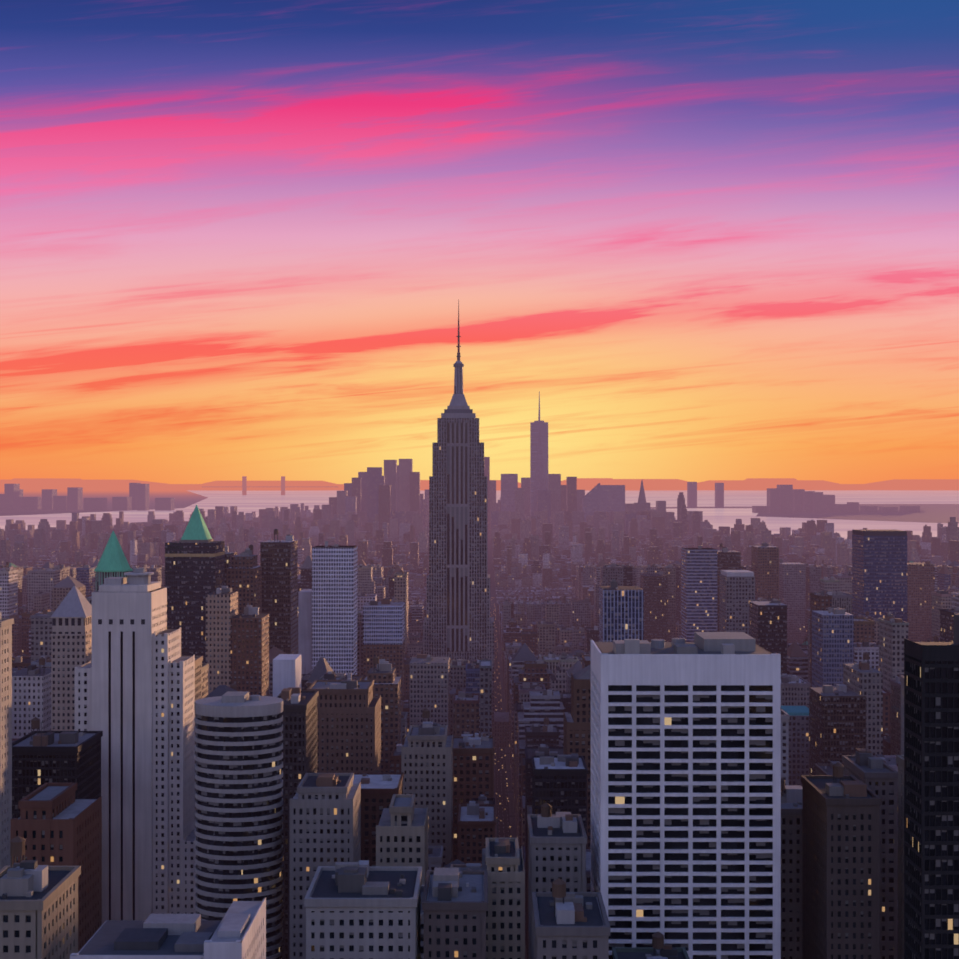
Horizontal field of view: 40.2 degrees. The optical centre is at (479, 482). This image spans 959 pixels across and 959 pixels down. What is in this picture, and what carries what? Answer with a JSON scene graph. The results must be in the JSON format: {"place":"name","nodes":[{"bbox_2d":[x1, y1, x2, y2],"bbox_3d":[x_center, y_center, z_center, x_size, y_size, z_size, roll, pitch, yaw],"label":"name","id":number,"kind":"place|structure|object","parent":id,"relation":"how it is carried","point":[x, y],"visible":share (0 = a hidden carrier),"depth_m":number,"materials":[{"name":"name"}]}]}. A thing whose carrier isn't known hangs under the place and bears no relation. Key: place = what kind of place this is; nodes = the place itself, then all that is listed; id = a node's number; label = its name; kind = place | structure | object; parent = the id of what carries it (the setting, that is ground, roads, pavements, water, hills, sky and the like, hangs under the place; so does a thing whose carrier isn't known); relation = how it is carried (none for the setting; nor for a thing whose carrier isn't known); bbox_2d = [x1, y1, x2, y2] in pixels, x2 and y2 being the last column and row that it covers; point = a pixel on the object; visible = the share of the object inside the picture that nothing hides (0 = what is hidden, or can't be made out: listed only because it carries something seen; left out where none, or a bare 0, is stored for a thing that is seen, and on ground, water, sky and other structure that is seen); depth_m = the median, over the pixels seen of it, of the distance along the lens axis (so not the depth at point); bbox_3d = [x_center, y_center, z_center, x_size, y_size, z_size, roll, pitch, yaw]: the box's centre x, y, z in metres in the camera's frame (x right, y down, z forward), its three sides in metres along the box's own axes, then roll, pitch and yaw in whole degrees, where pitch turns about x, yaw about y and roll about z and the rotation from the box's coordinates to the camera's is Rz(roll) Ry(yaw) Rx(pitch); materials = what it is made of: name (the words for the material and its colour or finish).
{"place":"outdoors","nodes":[
{"label":"outdoors","id":0,"kind":"place"},
{"bbox_2d":[0,490,207,515],"bbox_3d":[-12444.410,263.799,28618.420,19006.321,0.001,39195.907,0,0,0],"label":"brooklyn ground","id":1,"kind":"structure","parent":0,"point":[184,498],"depth_m":22753.87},
{"bbox_2d":[0,483,174,510],"bbox_3d":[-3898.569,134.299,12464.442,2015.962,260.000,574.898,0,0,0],"label":"distant buildings","id":2,"kind":"structure","parent":1,"relation":"on","point":[12,498],"depth_m":12276.98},
{"bbox_2d":[242,476,284,494],"bbox_3d":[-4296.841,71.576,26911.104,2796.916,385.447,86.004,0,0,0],"label":"bridge towers","id":3,"kind":"structure","parent":0,"point":[244,485],"depth_m":26892.63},
{"bbox_2d":[0,490,958,539],"bbox_3d":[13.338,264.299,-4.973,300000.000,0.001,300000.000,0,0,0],"label":"bay water","id":4,"kind":"structure","parent":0,"point":[256,501],"depth_m":16341.91,"materials":[{"name":"grey"}]},
{"bbox_2d":[687,482,723,507],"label":"distant towers","id":5,"kind":"structure","parent":4,"relation":"on","point":[692,495],"depth_m":13569.12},
{"bbox_2d":[752,485,919,513],"bbox_3d":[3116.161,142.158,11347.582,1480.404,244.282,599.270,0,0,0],"label":"jersey city cluster","id":6,"kind":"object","parent":4,"relation":"on","point":[785,499],"visible":0.92,"depth_m":11265.88,"materials":[{"name":"purple"}]},
{"bbox_2d":[0,478,958,490],"bbox_3d":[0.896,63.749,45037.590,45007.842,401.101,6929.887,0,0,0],"label":"horizon hills","id":7,"kind":"structure","parent":0,"point":[63,484],"depth_m":43137.29,"materials":[{"name":"purple"}]},
{"bbox_2d":[0,0,958,483],"label":"sky","id":8,"kind":"structure","parent":0,"point":[714,239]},
{"bbox_2d":[487,534,514,837],"bbox_3d":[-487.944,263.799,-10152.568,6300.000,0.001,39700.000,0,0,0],"label":"street","id":9,"kind":"structure","parent":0,"point":[501,777],"depth_m":1283.96,"materials":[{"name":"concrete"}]},
{"bbox_2d":[0,612,13,869],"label":"building","id":10,"kind":"structure","parent":9,"relation":"on","point":[5,727],"depth_m":514.70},
{"bbox_2d":[2,615,21,656],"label":"tower","id":11,"kind":"structure","parent":9,"relation":"on","point":[16,635],"depth_m":1480.37,"materials":[{"name":"concrete"}]},
{"bbox_2d":[12,657,50,737],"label":"building","id":12,"kind":"structure","parent":9,"relation":"on","point":[31,692],"depth_m":787.21,"materials":[{"name":"concrete"}]},
{"bbox_2d":[0,836,80,958],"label":"building","id":13,"kind":"structure","parent":9,"relation":"on","point":[38,911],"depth_m":328.11,"materials":[{"name":"beige concrete"}]},
{"bbox_2d":[11,783,101,951],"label":"brick block","id":14,"kind":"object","parent":9,"relation":"on","point":[56,824],"visible":0.62,"depth_m":418.92,"materials":[{"name":"brown brick"}]},
{"bbox_2d":[12,717,102,817],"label":"dark block","id":15,"kind":"structure","parent":9,"relation":"on","point":[40,758],"depth_m":549.82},
{"bbox_2d":[50,586,91,730],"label":"pyramid-roofed tower","id":16,"kind":"structure","parent":9,"relation":"on","point":[71,639],"depth_m":748.45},
{"bbox_2d":[87,531,132,604],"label":"pyramid roof","id":17,"kind":"structure","parent":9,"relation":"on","point":[113,561],"depth_m":894.40,"materials":[{"name":"green metal"}]},
{"bbox_2d":[75,568,195,923],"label":"art deco tower","id":18,"kind":"structure","parent":9,"relation":"on","point":[134,689],"depth_m":611.13,"materials":[{"name":"beige stone"}]},
{"bbox_2d":[70,897,265,958],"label":"pale stone block","id":19,"kind":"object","parent":9,"relation":"on","point":[238,931],"visible":1,"depth_m":301.79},
{"bbox_2d":[165,505,224,662],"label":"skyscraper","id":20,"kind":"structure","parent":9,"relation":"on","point":[194,562],"depth_m":988.98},
{"bbox_2d":[206,577,237,694],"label":"tan tower","id":21,"kind":"structure","parent":9,"relation":"on","point":[221,606],"depth_m":890.07,"materials":[{"name":"beige stone"}]},
{"bbox_2d":[225,546,236,585],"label":"building","id":22,"kind":"structure","parent":9,"relation":"on","point":[228,555],"depth_m":1069.20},
{"bbox_2d":[194,691,282,958],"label":"cylindrical tower","id":23,"kind":"structure","parent":9,"relation":"on","point":[238,797],"depth_m":518.18,"materials":[{"name":"grey concrete"}]},
{"bbox_2d":[227,544,261,613],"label":"brown tower","id":24,"kind":"structure","parent":9,"relation":"on","point":[244,575],"depth_m":1039.83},
{"bbox_2d":[231,605,268,695],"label":"building","id":25,"kind":"structure","parent":9,"relation":"on","point":[250,649],"depth_m":890.59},
{"bbox_2d":[260,529,297,653],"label":"skyscraper","id":26,"kind":"structure","parent":9,"relation":"on","point":[279,561],"depth_m":1090.37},
{"bbox_2d":[273,654,300,696],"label":"white box","id":27,"kind":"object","parent":9,"relation":"on","point":[286,670],"visible":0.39,"depth_m":791.70,"materials":[{"name":"white concrete"}]},
{"bbox_2d":[277,687,318,958],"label":"dark slab","id":28,"kind":"structure","parent":9,"relation":"on","point":[299,733],"depth_m":592.22,"materials":[{"name":"concrete"}]},
{"bbox_2d":[298,589,311,673],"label":"skyscraper","id":29,"kind":"structure","parent":9,"relation":"on","point":[305,623],"depth_m":1150.84,"materials":[{"name":"grey concrete"}]},
{"bbox_2d":[290,773,360,958],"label":"beige block","id":30,"kind":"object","parent":9,"relation":"on","point":[325,819],"visible":0.67,"depth_m":512.81,"materials":[{"name":"beige concrete"}]},
{"bbox_2d":[312,541,356,674],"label":"skyscraper","id":31,"kind":"structure","parent":9,"relation":"on","point":[334,606],"depth_m":1141.55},
{"bbox_2d":[307,678,380,772],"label":"building","id":32,"kind":"structure","parent":9,"relation":"on","point":[348,724],"depth_m":692.52,"materials":[{"name":"concrete"}]},
{"bbox_2d":[304,860,421,958],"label":"building","id":33,"kind":"structure","parent":9,"relation":"on","point":[361,909],"depth_m":373.55,"materials":[{"name":"grey concrete"}]},
{"bbox_2d":[4,489,741,538],"bbox_3d":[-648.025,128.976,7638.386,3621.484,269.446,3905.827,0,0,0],"label":"city buildings","id":34,"kind":"structure","parent":9,"relation":"on","point":[659,521],"depth_m":5965.90,"materials":[{"name":"grey concrete"}]},
{"bbox_2d":[365,656,400,771],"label":"building","id":35,"kind":"structure","parent":9,"relation":"on","point":[387,684],"depth_m":793.27,"materials":[{"name":"concrete"}]},
{"bbox_2d":[363,598,403,694],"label":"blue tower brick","id":36,"kind":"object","parent":9,"relation":"on","point":[393,654],"visible":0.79,"depth_m":1192.69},
{"bbox_2d":[363,602,404,643],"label":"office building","id":37,"kind":"structure","parent":36,"relation":"on","point":[383,623],"depth_m":1192.48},
{"bbox_2d":[376,794,427,884],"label":"beige block","id":38,"kind":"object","parent":9,"relation":"on","point":[402,833],"visible":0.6,"depth_m":473.73,"materials":[{"name":"beige concrete"}]},
{"bbox_2d":[401,708,452,863],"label":"beige block","id":39,"kind":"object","parent":9,"relation":"on","point":[427,758],"visible":0.56,"depth_m":633.83,"materials":[{"name":"beige concrete"}]},
{"bbox_2d":[410,654,448,735],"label":"stone tower","id":40,"kind":"structure","parent":9,"relation":"on","point":[429,682],"depth_m":993.98,"materials":[{"name":"grey stone"}]},
{"bbox_2d":[422,868,487,958],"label":"dark block","id":41,"kind":"structure","parent":9,"relation":"on","point":[454,904],"depth_m":379.27,"materials":[{"name":"grey concrete"}]},
{"bbox_2d":[423,299,508,746],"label":"skyscraper","id":42,"kind":"structure","parent":9,"relation":"on","point":[458,622],"depth_m":1294.63,"materials":[{"name":"grey stone"}]},
{"bbox_2d":[0,517,958,586],"bbox_3d":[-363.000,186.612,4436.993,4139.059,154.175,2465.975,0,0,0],"label":"distant city buildings","id":43,"kind":"structure","parent":9,"relation":"on","point":[523,555],"depth_m":4089.16,"materials":[{"name":"concrete"}]},
{"bbox_2d":[0,559,958,683],"bbox_3d":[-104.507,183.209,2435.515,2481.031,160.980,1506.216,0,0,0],"label":"city buildings","id":44,"kind":"structure","parent":9,"relation":"on","point":[523,608],"depth_m":1930.53,"materials":[{"name":"concrete"}]},
{"bbox_2d":[313,457,666,535],"bbox_3d":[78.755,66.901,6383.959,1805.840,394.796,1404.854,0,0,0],"label":"distant skyline","id":45,"kind":"structure","parent":9,"relation":"on","point":[372,491],"depth_m":6484.76},
{"bbox_2d":[490,602,510,836],"bbox_3d":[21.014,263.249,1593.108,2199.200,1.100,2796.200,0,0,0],"label":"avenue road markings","id":46,"kind":"object","parent":9,"relation":"on","point":[499,747],"visible":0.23,"depth_m":1258.94,"materials":[{"name":"paint"}]},
{"bbox_2d":[482,818,524,958],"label":"beige block","id":47,"kind":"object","parent":9,"relation":"on","point":[502,862],"visible":0.9,"depth_m":414.66,"materials":[{"name":"beige concrete"}]},
{"bbox_2d":[494,643,526,958],"bbox_3d":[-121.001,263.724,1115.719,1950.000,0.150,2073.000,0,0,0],"label":"city sidewalks","id":48,"kind":"structure","parent":9,"relation":"on","point":[513,830],"depth_m":1158.43,"materials":[{"name":"grey concrete"}]},
{"bbox_2d":[0,556,958,958],"bbox_3d":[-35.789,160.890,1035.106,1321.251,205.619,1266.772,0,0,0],"label":"city buildings","id":49,"kind":"structure","parent":48,"relation":"on","point":[548,690],"depth_m":889.65,"materials":[{"name":"grey concrete"}]},
{"bbox_2d":[530,391,547,516],"bbox_3d":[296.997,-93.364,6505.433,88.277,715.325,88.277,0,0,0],"label":"skyscraper","id":50,"kind":"structure","parent":9,"relation":"on","point":[538,454],"depth_m":6467.96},
{"bbox_2d":[527,803,586,958],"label":"grey block","id":51,"kind":"structure","parent":9,"relation":"on","point":[557,844],"depth_m":450.25,"materials":[{"name":"grey concrete"}]},
{"bbox_2d":[532,878,610,958],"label":"grey block","id":52,"kind":"structure","parent":9,"relation":"on","point":[571,925],"depth_m":349.66,"materials":[{"name":"grey concrete"}]},
{"bbox_2d":[570,598,590,626],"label":"tower","id":53,"kind":"structure","parent":9,"relation":"on","point":[580,612],"depth_m":1899.52,"materials":[{"name":"concrete"}]},
{"bbox_2d":[599,579,643,641],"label":"blue tower stripes","id":54,"kind":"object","parent":9,"relation":"on","point":[621,612],"visible":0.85,"depth_m":897.76,"materials":[{"name":"blue glass"}]},
{"bbox_2d":[640,570,667,641],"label":"tower","id":55,"kind":"structure","parent":9,"relation":"on","point":[654,587],"depth_m":1802.10,"materials":[{"name":"brown concrete"}]},
{"bbox_2d":[591,632,780,958],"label":"skyscraper","id":56,"kind":"structure","parent":9,"relation":"on","point":[686,795],"depth_m":446.70,"materials":[{"name":"white concrete"}]},
{"bbox_2d":[681,546,716,641],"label":"skyscraper","id":57,"kind":"structure","parent":9,"relation":"on","point":[699,589],"depth_m":1502.36,"materials":[{"name":"glass"}]},
{"bbox_2d":[717,543,740,631],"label":"dark tower","id":58,"kind":"structure","parent":9,"relation":"on","point":[727,559],"depth_m":1623.87,"materials":[{"name":"grey concrete"}]},
{"bbox_2d":[720,570,754,634],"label":"grey tower","id":59,"kind":"structure","parent":9,"relation":"on","point":[737,591],"depth_m":1252.12,"materials":[{"name":"grey concrete"}]},
{"bbox_2d":[751,542,778,599],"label":"brown tower","id":60,"kind":"structure","parent":9,"relation":"on","point":[764,562],"depth_m":1705.79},
{"bbox_2d":[749,599,786,674],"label":"office building","id":61,"kind":"structure","parent":9,"relation":"on","point":[767,625],"depth_m":1101.95,"materials":[{"name":"concrete"}]},
{"bbox_2d":[781,709,789,784],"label":"block","id":62,"kind":"structure","parent":9,"relation":"on","point":[785,717],"depth_m":719.03,"materials":[{"name":"grey concrete"}]},
{"bbox_2d":[781,778,801,958],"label":"block","id":63,"kind":"structure","parent":9,"relation":"on","point":[791,871],"depth_m":497.86,"materials":[{"name":"grey concrete"}]},
{"bbox_2d":[779,559,805,643],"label":"tower","id":64,"kind":"structure","parent":9,"relation":"on","point":[792,586],"depth_m":2109.58,"materials":[{"name":"concrete"}]},
{"bbox_2d":[781,706,808,785],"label":"building","id":65,"kind":"structure","parent":9,"relation":"on","point":[799,742],"depth_m":901.18,"materials":[{"name":"concrete"}]},
{"bbox_2d":[812,606,853,686],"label":"building","id":66,"kind":"structure","parent":9,"relation":"on","point":[832,639],"depth_m":1002.72,"materials":[{"name":"glass"}]},
{"bbox_2d":[809,684,865,774],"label":"dark block","id":67,"kind":"structure","parent":9,"relation":"on","point":[837,722],"depth_m":801.21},
{"bbox_2d":[801,762,881,958],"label":"brown block","id":68,"kind":"structure","parent":9,"relation":"on","point":[840,865],"depth_m":448.07,"materials":[{"name":"brown concrete"}]},
{"bbox_2d":[843,652,882,754],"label":"stone slab","id":69,"kind":"object","parent":9,"relation":"on","point":[863,678],"visible":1,"depth_m":801.65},
{"bbox_2d":[842,748,897,958],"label":"block","id":70,"kind":"structure","parent":9,"relation":"on","point":[878,776],"depth_m":498.74,"materials":[{"name":"concrete"}]},
{"bbox_2d":[852,530,906,621],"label":"office building","id":71,"kind":"structure","parent":9,"relation":"on","point":[879,573],"depth_m":1407.37,"materials":[{"name":"blue glass"}]},
{"bbox_2d":[907,561,934,641],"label":"tower","id":72,"kind":"structure","parent":9,"relation":"on","point":[920,582],"depth_m":1812.34,"materials":[{"name":"concrete"}]},
{"bbox_2d":[904,614,958,958],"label":"black glass tower","id":73,"kind":"structure","parent":9,"relation":"on","point":[931,800],"depth_m":328.45,"materials":[{"name":"black glass"}]},
{"bbox_2d":[175,484,859,485],"bbox_3d":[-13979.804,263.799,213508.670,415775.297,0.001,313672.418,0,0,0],"label":"ground horizon","id":74,"kind":"structure","parent":0,"point":[343,484],"depth_m":157829.34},
{"bbox_2d":[650,507,751,508],"bbox_3d":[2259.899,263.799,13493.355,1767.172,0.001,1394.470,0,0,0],"label":"ground spit","id":75,"kind":"structure","parent":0,"point":[700,507],"depth_m":13720.91,"materials":[{"name":"purple"}]},
{"bbox_2d":[756,504,958,523],"bbox_3d":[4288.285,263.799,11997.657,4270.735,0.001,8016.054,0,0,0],"label":"jersey city ground","id":76,"kind":"structure","parent":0,"point":[940,513],"depth_m":10413.68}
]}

